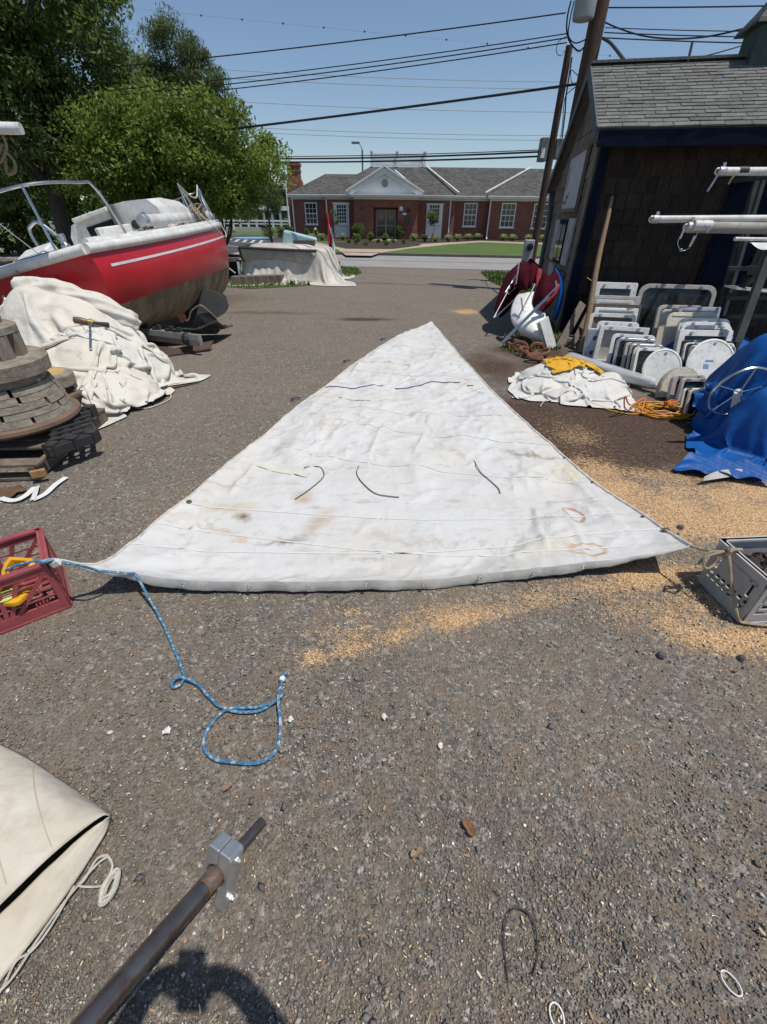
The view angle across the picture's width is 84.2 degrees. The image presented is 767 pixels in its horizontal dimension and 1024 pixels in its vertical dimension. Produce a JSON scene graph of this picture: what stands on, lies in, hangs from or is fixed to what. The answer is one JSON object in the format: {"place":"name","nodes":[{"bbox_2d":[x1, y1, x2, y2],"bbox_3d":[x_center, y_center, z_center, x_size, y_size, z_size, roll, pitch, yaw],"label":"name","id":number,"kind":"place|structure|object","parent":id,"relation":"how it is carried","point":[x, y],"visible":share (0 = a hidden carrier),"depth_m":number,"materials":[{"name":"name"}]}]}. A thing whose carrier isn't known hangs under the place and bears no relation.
{"place":"outdoors","nodes":[
{"label":"outdoors","id":0,"kind":"place"},
{"bbox_2d":[225,235,282,254],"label":"parking lot","id":1,"kind":"structure","parent":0,"point":[232,248],"depth_m":32.44,"materials":[{"name":"asphalt"}]},
{"bbox_2d":[0,248,538,269],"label":"road","id":2,"kind":"structure","parent":0,"point":[429,262],"depth_m":19.30,"materials":[{"name":"asphalt"}]},
{"bbox_2d":[63,13,160,104],"bbox_3d":[-10.360,-15.776,18.373,4.354,8.150,3.749,23,41,29],"label":"pine tree","id":3,"kind":"object","parent":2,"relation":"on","point":[121,36],"visible":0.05,"depth_m":16.83,"materials":[{"name":"green plant"}]},
{"bbox_2d":[133,1,247,256],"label":"pine tree","id":4,"kind":"object","parent":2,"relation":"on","point":[186,72],"visible":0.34,"depth_m":15.69,"materials":[{"name":"green plant"}]},
{"bbox_2d":[0,222,542,255],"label":"lawn","id":5,"kind":"structure","parent":0,"point":[487,248],"depth_m":27.28,"materials":[{"name":"plant"}]},
{"bbox_2d":[49,218,287,231],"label":"rail fence","id":6,"kind":"object","parent":5,"relation":"on","point":[251,229],"visible":0.06,"depth_m":55.33,"materials":[{"name":"grey"}]},
{"bbox_2d":[209,204,290,226],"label":"white building","id":7,"kind":"structure","parent":5,"relation":"on","point":[283,215],"depth_m":61.46,"materials":[{"name":"grey"}]},
{"bbox_2d":[334,241,419,247],"bbox_3d":[-0.474,-19.085,30.277,6.526,0.001,10.461,1,35,0],"label":"mulch bed","id":8,"kind":"object","parent":5,"relation":"on","point":[373,244],"visible":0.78,"depth_m":29.66,"materials":[{"name":"soil"}]},
{"bbox_2d":[397,239,542,242],"bbox_3d":[8.888,-22.965,36.050,15.530,0.001,9.061,1,35,0],"label":"mulch bed","id":9,"kind":"object","parent":5,"relation":"on","point":[428,240],"visible":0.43,"depth_m":37.08,"materials":[{"name":"soil"}]},
{"bbox_2d":[0,258,766,1023],"bbox_3d":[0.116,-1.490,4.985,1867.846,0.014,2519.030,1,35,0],"label":"ground","id":10,"kind":"structure","parent":0,"point":[296,326],"depth_m":1.66,"materials":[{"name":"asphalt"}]},
{"bbox_2d":[0,477,67,501],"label":"tape strip","id":11,"kind":"object","parent":10,"relation":"on","point":[34,490],"visible":1,"depth_m":2.93,"materials":[{"name":"plastic"}]},
{"bbox_2d":[0,138,68,254],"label":"woodland tree","id":12,"kind":"object","parent":10,"relation":"on","point":[16,220],"visible":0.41,"depth_m":20.00,"materials":[{"name":"green plant"}]},
{"bbox_2d":[0,527,72,634],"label":"milk crate","id":13,"kind":"object","parent":10,"relation":"on","point":[12,618],"visible":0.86,"depth_m":2.04,"materials":[{"name":"red plastic"}]},
{"bbox_2d":[0,557,35,606],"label":"yellow tool","id":14,"kind":"object","parent":13,"relation":"in","point":[18,600],"visible":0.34,"depth_m":1.97,"materials":[{"name":"plastic"}]},
{"bbox_2d":[0,408,107,480],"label":"timber pallet","id":15,"kind":"object","parent":10,"relation":"on","point":[39,468],"visible":0.48,"depth_m":3.23,"materials":[{"name":"brown wood"}]},
{"bbox_2d":[41,404,101,457],"bbox_3d":[-2.528,-0.684,3.455,0.367,0.118,0.828,-18,39,-25],"label":"plastic pallet","id":16,"kind":"object","parent":15,"relation":"on","point":[76,440],"visible":0.81,"depth_m":3.31,"materials":[{"name":"plastic"}]},
{"bbox_2d":[0,316,81,440],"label":"wooden capstan","id":17,"kind":"object","parent":16,"relation":"on","point":[35,398],"visible":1,"depth_m":3.20,"materials":[{"name":"brown wood"}]},
{"bbox_2d":[7,139,111,248],"bbox_3d":[-16.794,-16.413,21.739,5.855,5.562,4.064,9,35,11],"label":"woodland tree","id":18,"kind":"object","parent":10,"relation":"on","point":[74,208],"visible":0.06,"depth_m":21.63,"materials":[{"name":"green plant"}]},
{"bbox_2d":[0,743,120,992],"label":"folded sail","id":19,"kind":"object","parent":10,"relation":"on","point":[53,829],"visible":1,"depth_m":1.23,"materials":[{"name":"fabric"}]},
{"bbox_2d":[0,0,159,248],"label":"shade tree","id":20,"kind":"object","parent":10,"relation":"on","point":[29,36],"visible":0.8,"depth_m":11.36,"materials":[{"name":"green plant"}]},
{"bbox_2d":[0,276,209,428],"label":"sail heap","id":21,"kind":"object","parent":10,"relation":"on","point":[121,366],"visible":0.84,"depth_m":4.34,"materials":[{"name":"white fabric"}]},
{"bbox_2d":[47,367,82,397],"bbox_3d":[-3.086,-1.185,3.943,0.470,0.220,0.470,1,35,0],"label":"wooden tub","id":22,"kind":"object","parent":21,"relation":"on","point":[65,377],"visible":0.35,"depth_m":3.92,"materials":[{"name":"brown wood"}]},
{"bbox_2d":[0,180,228,327],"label":"sailboat","id":23,"kind":"object","parent":10,"relation":"on","point":[162,262],"visible":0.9,"depth_m":5.90,"materials":[{"name":"paint"}]},
{"bbox_2d":[0,121,24,175],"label":"spar","id":24,"kind":"object","parent":23,"relation":"hanging from","point":[11,128],"visible":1,"depth_m":3.92,"materials":[{"name":"white"}]},
{"bbox_2d":[184,289,228,319],"bbox_3d":[-3.251,-3.603,7.379,1.100,0.450,0.310,1,35,0],"label":"rudder blade","id":25,"kind":"object","parent":23,"relation":"attached to","point":[215,303],"visible":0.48,"depth_m":7.35,"materials":[{"name":"metal"}]},
{"bbox_2d":[4,558,287,765],"bbox_3d":[-0.985,0.488,1.815,1.489,0.314,0.410,20,39,25],"label":"blue rope","id":26,"kind":"object","parent":10,"relation":"on","point":[59,562],"visible":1,"depth_m":1.71,"materials":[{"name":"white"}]},
{"bbox_2d":[69,817,265,1023],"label":"steel pole","id":27,"kind":"object","parent":10,"relation":"on","point":[223,859],"visible":1,"depth_m":1.06,"materials":[{"name":"metal"}]},
{"bbox_2d":[157,340,213,356],"bbox_3d":[-3.178,-2.334,6.047,1.281,0.120,0.692,6,35,8],"label":"steel centreboard","id":28,"kind":"object","parent":10,"relation":"on","point":[169,351],"visible":0.6,"depth_m":6.02,"materials":[{"name":"metal"}]},
{"bbox_2d":[138,323,202,346],"bbox_3d":[-3.147,-2.533,6.031,1.328,0.232,0.180,12,36,16],"label":"mast section","id":29,"kind":"object","parent":28,"relation":"on","point":[170,334],"visible":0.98,"depth_m":5.94,"materials":[{"name":"silver metal"}]},
{"bbox_2d":[162,305,232,333],"bbox_3d":[-3.040,-2.931,6.501,1.319,0.467,0.708,-7,35,-11],"label":"black tarp debris","id":30,"kind":"object","parent":10,"relation":"on","point":[206,323],"visible":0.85,"depth_m":6.54,"materials":[{"name":"plastic"}]},
{"bbox_2d":[258,131,286,242],"bbox_3d":[-5.684,-15.538,20.924,2.104,4.956,1.958,1,35,0],"label":"pine tree","id":31,"kind":"object","parent":10,"relation":"on","point":[274,202],"visible":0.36,"depth_m":21.06,"materials":[{"name":"green plant"}]},
{"bbox_2d":[7,245,539,258],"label":"kerb","id":32,"kind":"structure","parent":10,"relation":"on","point":[446,255],"depth_m":22.19,"materials":[{"name":"concrete"}]},
{"bbox_2d":[227,265,361,287],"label":"verge","id":33,"kind":"structure","parent":10,"relation":"on","point":[272,284],"depth_m":11.96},
{"bbox_2d":[45,76,297,223],"bbox_3d":[-6.143,-9.781,12.835,7.061,4.752,4.322,1,35,0],"label":"spreading tree","id":34,"kind":"object","parent":33,"relation":"on","point":[133,149],"visible":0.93,"depth_m":11.44,"materials":[{"name":"green plant"}]},
{"bbox_2d":[200,131,263,244],"bbox_3d":[-4.936,-10.124,13.983,2.326,3.994,2.381,1,35,0],"label":"spreading tree","id":35,"kind":"object","parent":33,"relation":"on","point":[229,234],"visible":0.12,"depth_m":13.28,"materials":[{"name":"green plant"}]},
{"bbox_2d":[238,245,316,264],"bbox_3d":[-3.110,-7.713,13.144,2.338,0.915,1.637,1,35,0],"label":"covered dinghy","id":36,"kind":"object","parent":33,"relation":"on","point":[247,253],"visible":0.6,"depth_m":12.43,"materials":[{"name":"grey"}]},
{"bbox_2d":[232,243,355,285],"bbox_3d":[-2.787,-7.684,13.048,3.824,0.959,3.104,-2,35,-3],"label":"white tarp","id":37,"kind":"object","parent":36,"relation":"on","point":[322,267],"visible":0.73,"depth_m":12.62,"materials":[{"name":"fabric"}]},
{"bbox_2d":[283,230,316,244],"bbox_3d":[-2.562,-8.270,13.011,1.051,0.612,0.510,-4,35,-7],"label":"pale blue locker","id":38,"kind":"object","parent":36,"relation":"on","point":[289,236],"visible":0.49,"depth_m":12.73,"materials":[{"name":"plastic"}]},
{"bbox_2d":[54,321,691,591],"bbox_3d":[0.088,-1.628,4.896,3.177,0.306,6.995,1,35,0],"label":"spread sail","id":39,"kind":"object","parent":10,"relation":"on","point":[425,456],"visible":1,"depth_m":2.86,"materials":[{"name":"fabric"}]},
{"bbox_2d":[2,413,766,1023],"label":"wood shavings","id":40,"kind":"object","parent":10,"relation":"on","point":[506,681],"visible":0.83,"depth_m":1.97,"materials":[{"name":"wood"}]},
{"bbox_2d":[4,484,766,1022],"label":"wood splinters","id":41,"kind":"object","parent":10,"relation":"on","point":[414,884],"visible":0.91,"depth_m":1.16,"materials":[{"name":"wood"}]},
{"bbox_2d":[60,532,766,1023],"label":"larger stones","id":42,"kind":"object","parent":10,"relation":"on","point":[366,1016],"visible":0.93,"depth_m":1.22,"materials":[{"name":"stone"}]},
{"bbox_2d":[285,151,552,239],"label":"brick building","id":43,"kind":"structure","parent":10,"relation":"on","point":[485,203],"depth_m":38.24,"materials":[{"name":"brick"}]},
{"bbox_2d":[304,202,317,224],"bbox_3d":[-6.584,-27.157,38.692,1.274,1.715,0.180,1,35,0],"label":"window","id":44,"kind":"structure","parent":43,"relation":"in","point":[310,207],"depth_m":38.69,"materials":[{"name":"white glass"}]},
{"bbox_2d":[376,209,395,238],"bbox_3d":[0.215,-26.063,38.486,1.831,2.200,0.122,1,35,0],"label":"double door","id":45,"kind":"structure","parent":43,"relation":"in","point":[385,219],"depth_m":38.41,"materials":[{"name":"wood"}]},
{"bbox_2d":[462,203,477,226],"bbox_3d":[7.887,-27.072,38.695,1.209,1.772,0.100,1,35,0],"label":"window","id":46,"kind":"structure","parent":43,"relation":"in","point":[470,209],"depth_m":38.68,"materials":[{"name":"white glass"}]},
{"bbox_2d":[499,203,516,228],"bbox_3d":[11.157,-26.580,38.112,1.446,1.884,0.180,1,35,0],"label":"window","id":47,"kind":"structure","parent":43,"relation":"in","point":[508,210],"depth_m":38.10,"materials":[{"name":"white glass"}]},
{"bbox_2d":[493,261,526,317],"bbox_3d":[2.126,-3.739,7.156,0.371,0.783,1.214,10,36,14],"label":"folded canopy","id":48,"kind":"object","parent":10,"relation":"on","point":[508,293],"visible":0.75,"depth_m":7.12,"materials":[{"name":"red fabric"}]},
{"bbox_2d":[510,291,545,342],"bbox_3d":[2.268,-3.004,6.541,0.590,0.641,0.714,1,35,0],"label":"white dinghy","id":49,"kind":"object","parent":10,"relation":"on","point":[528,328],"visible":0.59,"depth_m":6.48,"materials":[{"name":"plastic"}]},
{"bbox_2d":[532,271,559,311],"bbox_3d":[2.464,-3.304,6.430,0.345,0.555,0.644,13,37,18],"label":"folded canopy","id":50,"kind":"object","parent":49,"relation":"on","point":[546,286],"visible":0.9,"depth_m":6.40,"materials":[{"name":"red fabric"}]},
{"bbox_2d":[505,338,550,360],"bbox_3d":[2.127,-2.382,6.139,0.453,0.214,0.989,-4,35,-6],"label":"rusty chain","id":51,"kind":"object","parent":10,"relation":"on","point":[531,353],"visible":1,"depth_m":6.01,"materials":[{"name":"metal"}]},
{"bbox_2d":[501,258,557,343],"bbox_3d":[2.155,-3.314,6.635,0.752,1.044,1.234,1,35,0],"label":"folded canopy","id":52,"kind":"object","parent":10,"relation":"on","point":[529,273],"visible":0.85,"depth_m":6.58,"materials":[{"name":"red fabric"}]},
{"bbox_2d":[500,323,571,356],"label":"weeds","id":53,"kind":"object","parent":10,"relation":"on","point":[556,347],"visible":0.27,"depth_m":6.70,"materials":[{"name":"green plant"}]},
{"bbox_2d":[539,316,555,347],"bbox_3d":[2.454,-2.655,6.340,0.346,0.479,0.094,3,35,4],"label":"white board","id":54,"kind":"object","parent":10,"relation":"on","point":[547,331],"visible":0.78,"depth_m":6.32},
{"bbox_2d":[557,301,585,348],"bbox_3d":[2.885,-2.874,6.543,0.096,0.620,0.735,25,41,31],"label":"plank","id":55,"kind":"object","parent":10,"relation":"on","point":[570,325],"visible":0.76,"depth_m":6.54,"materials":[{"name":"brown wood"}]},
{"bbox_2d":[508,361,643,411],"bbox_3d":[2.127,-1.479,4.753,1.393,0.259,1.201,7,35,10],"label":"sail bundle","id":56,"kind":"object","parent":10,"relation":"on","point":[579,386],"visible":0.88,"depth_m":4.65,"materials":[{"name":"fabric"}]},
{"bbox_2d":[543,356,603,373],"bbox_3d":[2.220,-1.702,4.968,0.750,0.220,0.462,-6,35,-10],"label":"yellow cloth","id":57,"kind":"object","parent":56,"relation":"on","point":[560,364],"visible":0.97,"depth_m":4.83,"materials":[{"name":"fabric"}]},
{"bbox_2d":[568,0,609,124],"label":"utility pole","id":58,"kind":"object","parent":10,"relation":"on","point":[593,13],"visible":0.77,"depth_m":8.75,"materials":[{"name":"wood"}]},
{"bbox_2d":[3,33,565,97],"bbox_3d":[-5.234,-11.087,10.735,18.659,0.595,0.018,7,35,10],"label":"overhead wire","id":59,"kind":"object","parent":58,"relation":"attached to","point":[332,66],"visible":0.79,"depth_m":10.01,"materials":[{"name":"black"}]},
{"bbox_2d":[5,42,566,108],"bbox_3d":[-5.304,-10.931,10.844,18.860,0.716,0.020,7,35,10],"label":"overhead wire","id":60,"kind":"object","parent":58,"relation":"attached to","point":[363,72],"visible":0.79,"depth_m":9.95,"materials":[{"name":"black"}]},
{"bbox_2d":[7,37,566,102],"bbox_3d":[-5.271,-11.010,10.789,18.761,0.663,0.020,7,35,10],"label":"overhead wire","id":61,"kind":"object","parent":58,"relation":"attached to","point":[346,69],"visible":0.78,"depth_m":9.98,"materials":[{"name":"black"}]},
{"bbox_2d":[41,12,565,72],"bbox_3d":[-5.970,-11.276,10.489,19.846,0.502,0.022,7,35,10],"label":"overhead wire","id":62,"kind":"object","parent":58,"relation":"attached to","point":[319,44],"visible":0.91,"depth_m":9.70,"materials":[{"name":"black"}]},
{"bbox_2d":[33,83,575,149],"bbox_3d":[-5.466,-10.557,11.712,20.163,1.086,0.047,9,35,11],"label":"overhead wire","id":63,"kind":"object","parent":58,"relation":"attached to","point":[425,104],"visible":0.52,"depth_m":10.33,"materials":[{"name":"black"}]},
{"bbox_2d":[605,21,741,39],"bbox_3d":[5.589,-8.903,7.630,0.446,0.722,3.863,-24,42,-31],"label":"overhead wire","id":64,"kind":"object","parent":58,"relation":"attached to","point":[664,38],"visible":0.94,"depth_m":7.79,"materials":[{"name":"black"}]},
{"bbox_2d":[582,328,598,357],"bbox_3d":[2.841,-2.264,5.772,0.192,0.422,0.037,11,30,15],"label":"slotted panel","id":65,"kind":"object","parent":10,"relation":"on","point":[590,342],"visible":0.66,"depth_m":5.75,"materials":[{"name":"plastic"}]},
{"bbox_2d":[578,196,613,352],"bbox_3d":[3.050,-3.435,6.189,0.172,1.921,1.230,10,36,13],"label":"wooden pole","id":66,"kind":"object","parent":10,"relation":"on","point":[595,277],"visible":0.97,"depth_m":6.16,"materials":[{"name":"brown wood"}]},
{"bbox_2d":[582,313,635,353],"bbox_3d":[3.191,-2.501,6.014,0.609,0.562,0.066,7,18,8],"label":"deck hatch","id":67,"kind":"object","parent":10,"relation":"on","point":[594,319],"visible":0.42,"depth_m":5.95,"materials":[{"name":"white plastic"}]},
{"bbox_2d":[563,352,657,388],"bbox_3d":[2.764,-1.744,5.230,0.172,0.170,1.363,-18,39,-25],"label":"plastic tube","id":68,"kind":"object","parent":10,"relation":"on","point":[637,379],"visible":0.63,"depth_m":4.99,"materials":[{"name":"grey"}]},
{"bbox_2d":[595,282,637,295],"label":"deck hatch","id":69,"kind":"object","parent":10,"relation":"on","point":[616,288],"visible":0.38,"depth_m":6.63,"materials":[{"name":"plastic"}]},
{"bbox_2d":[594,307,638,321],"bbox_3d":[3.332,-2.642,6.186,0.587,0.602,0.038,6,19,8],"label":"flat panel","id":70,"kind":"object","parent":10,"relation":"on","point":[634,311],"visible":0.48,"depth_m":6.09,"materials":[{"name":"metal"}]},
{"bbox_2d":[592,325,649,362],"bbox_3d":[3.143,-2.214,5.668,0.584,0.478,0.171,10,24,13],"label":"deck hatch","id":71,"kind":"object","parent":10,"relation":"on","point":[606,333],"visible":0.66,"depth_m":5.64,"materials":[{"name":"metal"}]},
{"bbox_2d":[606,333,654,363],"bbox_3d":[3.186,-2.060,5.485,0.516,0.433,0.051,8,17,11],"label":"deck hatch","id":72,"kind":"object","parent":10,"relation":"on","point":[615,337],"visible":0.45,"depth_m":5.47,"materials":[{"name":"plastic"}]},
{"bbox_2d":[612,338,656,366],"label":"deck hatch","id":73,"kind":"object","parent":10,"relation":"on","point":[618,351],"visible":0.39,"depth_m":5.39,"materials":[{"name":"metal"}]},
{"bbox_2d":[589,396,695,419],"bbox_3d":[2.810,-1.152,4.330,1.438,0.226,0.597,1,35,0],"label":"extension cord","id":74,"kind":"object","parent":10,"relation":"on","point":[651,405],"visible":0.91,"depth_m":4.27,"materials":[{"name":"orange plastic"}]},
{"bbox_2d":[632,348,658,373],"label":"deck hatch","id":75,"kind":"object","parent":10,"relation":"on","point":[641,355],"visible":0.3,"depth_m":5.11,"materials":[{"name":"plastic"}]},
{"bbox_2d":[534,40,766,339],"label":"shed","id":76,"kind":"structure","parent":10,"relation":"on","point":[666,135],"depth_m":6.16,"materials":[{"name":"brown wood"}]},
{"bbox_2d":[552,268,563,320],"bbox_3d":[2.786,-3.506,6.872,0.210,0.760,0.220,-29,44,-35],"label":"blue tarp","id":77,"kind":"object","parent":76,"relation":"hanging from","point":[557,308],"visible":0.84,"depth_m":6.83,"materials":[{"name":"plastic"}]},
{"bbox_2d":[552,220,568,263],"bbox_3d":[3.302,-5.035,7.904,0.061,0.670,0.900,6,35,8],"label":"window","id":78,"kind":"structure","parent":76,"relation":"in","point":[563,225],"depth_m":7.81,"materials":[{"name":"clear glass"}]},
{"bbox_2d":[559,143,591,212],"bbox_3d":[3.279,-5.684,7.321,0.050,0.840,1.610,6,35,8],"label":"wall sign","id":79,"kind":"object","parent":76,"relation":"attached to","point":[576,172],"visible":1,"depth_m":7.15,"materials":[{"name":"white wood"}]},
{"bbox_2d":[734,2,766,65],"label":"cupola","id":80,"kind":"object","parent":76,"relation":"on","point":[752,33],"visible":0.77,"depth_m":5.96,"materials":[{"name":"wood"}]},
{"bbox_2d":[642,349,681,382],"bbox_3d":[3.203,-1.648,4.888,0.437,0.437,0.031,2,17,2],"label":"round hatch","id":81,"kind":"object","parent":10,"relation":"on","point":[658,364],"visible":0.7,"depth_m":4.87,"materials":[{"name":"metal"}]},
{"bbox_2d":[655,309,678,344],"bbox_3d":[4.298,-2.654,6.236,0.530,0.582,0.039,3,19,4],"label":"flat panel","id":82,"kind":"object","parent":10,"relation":"on","point":[665,313],"visible":0.22,"depth_m":6.21,"materials":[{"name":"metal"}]},
{"bbox_2d":[651,305,700,337],"bbox_3d":[4.367,-2.749,6.342,0.641,0.617,0.056,3,19,4],"label":"deck hatch","id":83,"kind":"object","parent":10,"relation":"on","point":[661,308],"visible":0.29,"depth_m":6.28,"materials":[{"name":"plastic"}]},
{"bbox_2d":[637,284,715,334],"bbox_3d":[4.501,-3.092,6.648,1.096,0.832,0.066,7,23,8],"label":"deck hatch","id":84,"kind":"object","parent":10,"relation":"on","point":[654,297],"visible":0.58,"depth_m":6.56,"materials":[{"name":"plastic"}]},
{"bbox_2d":[655,367,697,397],"bbox_3d":[3.255,-1.432,4.674,0.514,0.314,0.055,-6,21,-10],"label":"flat panel","id":85,"kind":"object","parent":10,"relation":"on","point":[662,387],"visible":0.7,"depth_m":4.62,"materials":[{"name":"plastic"}]},
{"bbox_2d":[666,375,705,401],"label":"deck hatch","id":86,"kind":"object","parent":10,"relation":"on","point":[674,381],"visible":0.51,"depth_m":4.51,"materials":[{"name":"plastic"}]},
{"bbox_2d":[661,312,717,347],"bbox_3d":[4.327,-2.506,6.022,0.698,0.588,0.044,2,17,2],"label":"flat panel","id":87,"kind":"object","parent":10,"relation":"on","point":[670,326],"visible":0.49,"depth_m":5.97,"materials":[{"name":"plastic"}]},
{"bbox_2d":[674,378,705,403],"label":"deck hatch","id":88,"kind":"object","parent":10,"relation":"on","point":[684,383],"visible":0.56,"depth_m":4.41,"materials":[{"name":"grey plastic"}]},
{"bbox_2d":[674,330,732,354],"bbox_3d":[4.142,-2.106,5.525,0.669,0.482,0.061,2,17,2],"label":"deck hatch","id":89,"kind":"object","parent":10,"relation":"on","point":[704,335],"visible":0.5,"depth_m":5.46,"materials":[{"name":"plastic"}]},
{"bbox_2d":[685,339,733,378],"bbox_3d":[3.745,-1.690,4.869,0.556,0.556,0.031,1,13,0],"label":"round hatch","id":90,"kind":"object","parent":10,"relation":"on","point":[706,358],"visible":0.59,"depth_m":4.84,"materials":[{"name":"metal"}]},
{"bbox_2d":[673,333,766,482],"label":"blue tarp","id":91,"kind":"object","parent":10,"relation":"on","point":[733,442],"visible":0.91,"depth_m":3.51,"materials":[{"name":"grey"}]},
{"bbox_2d":[707,366,766,415],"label":"steering wheel","id":92,"kind":"object","parent":91,"relation":"on","point":[736,397],"visible":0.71,"depth_m":3.44,"materials":[{"name":"silver metal"}]},
{"bbox_2d":[697,536,766,622],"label":"milk crate","id":93,"kind":"object","parent":10,"relation":"on","point":[747,573],"visible":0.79,"depth_m":2.09,"materials":[{"name":"grey plastic"}]},
{"bbox_2d":[690,545,766,626],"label":"tie rope","id":94,"kind":"object","parent":93,"relation":"attached to","point":[728,551],"visible":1,"depth_m":2.05,"materials":[{"name":"fabric"}]},
{"bbox_2d":[718,552,766,612],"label":"chain heap","id":95,"kind":"object","parent":93,"relation":"in","point":[759,559],"visible":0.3,"depth_m":2.13,"materials":[{"name":"metal"}]},
{"bbox_2d":[714,176,766,351],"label":"spar rack","id":96,"kind":"object","parent":10,"relation":"on","point":[727,294],"visible":0.74,"depth_m":5.60,"materials":[{"name":"metal"}]},
{"bbox_2d":[648,211,766,223],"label":"spar","id":97,"kind":"object","parent":96,"relation":"on","point":[656,218],"visible":1,"depth_m":5.05,"materials":[{"name":"metal"}]},
{"bbox_2d":[677,217,766,251],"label":"spar","id":98,"kind":"object","parent":96,"relation":"hanging from","point":[701,226],"visible":1,"depth_m":5.05,"materials":[{"name":"white metal"}]},
{"bbox_2d":[707,162,766,191],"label":"spar","id":99,"kind":"object","parent":96,"relation":"on","point":[723,170],"visible":1,"depth_m":5.00,"materials":[{"name":"metal"}]},
{"bbox_2d":[214,68,559,81],"bbox_3d":[4.233,-29.205,28.420,32.690,0.519,0.036,1,35,0],"label":"overhead wire","id":100,"kind":"object","parent":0,"point":[397,78],"visible":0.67,"depth_m":28.50,"materials":[{"name":"grey"}]},
{"bbox_2d":[8,0,766,211],"label":"sky","id":101,"kind":"structure","parent":0,"point":[225,35],"materials":[{"name":"blue"}]},
{"bbox_2d":[317,241,541,255],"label":"path","id":102,"kind":"structure","parent":0,"point":[342,250],"depth_m":25.77,"materials":[{"name":"concrete"}]},
{"bbox_2d":[481,269,533,292],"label":"verge grass","id":103,"kind":"structure","parent":0,"point":[491,275],"depth_m":14.20,"materials":[{"name":"plant"}]},
{"label":"verge","id":104,"kind":"structure","parent":0,"visible":0},
{"bbox_2d":[532,45,572,260],"bbox_3d":[4.557,-9.272,11.821,0.710,5.117,0.286,1,35,0],"label":"utility pole","id":105,"kind":"object","parent":104,"relation":"on","point":[549,148],"visible":0.73,"depth_m":11.35,"materials":[{"name":"black"}]},
{"bbox_2d":[249,155,537,162],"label":"overhead wire","id":106,"kind":"object","parent":105,"relation":"attached to","point":[412,160],"visible":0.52,"depth_m":12.89,"materials":[{"name":"black"}]},
{"bbox_2d":[280,151,538,159],"bbox_3d":[-2.939,-12.000,14.221,16.220,0.521,0.040,16,37,21],"label":"overhead wire","id":107,"kind":"object","parent":105,"relation":"attached to","point":[420,156],"visible":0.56,"depth_m":12.68,"materials":[{"name":"black"}]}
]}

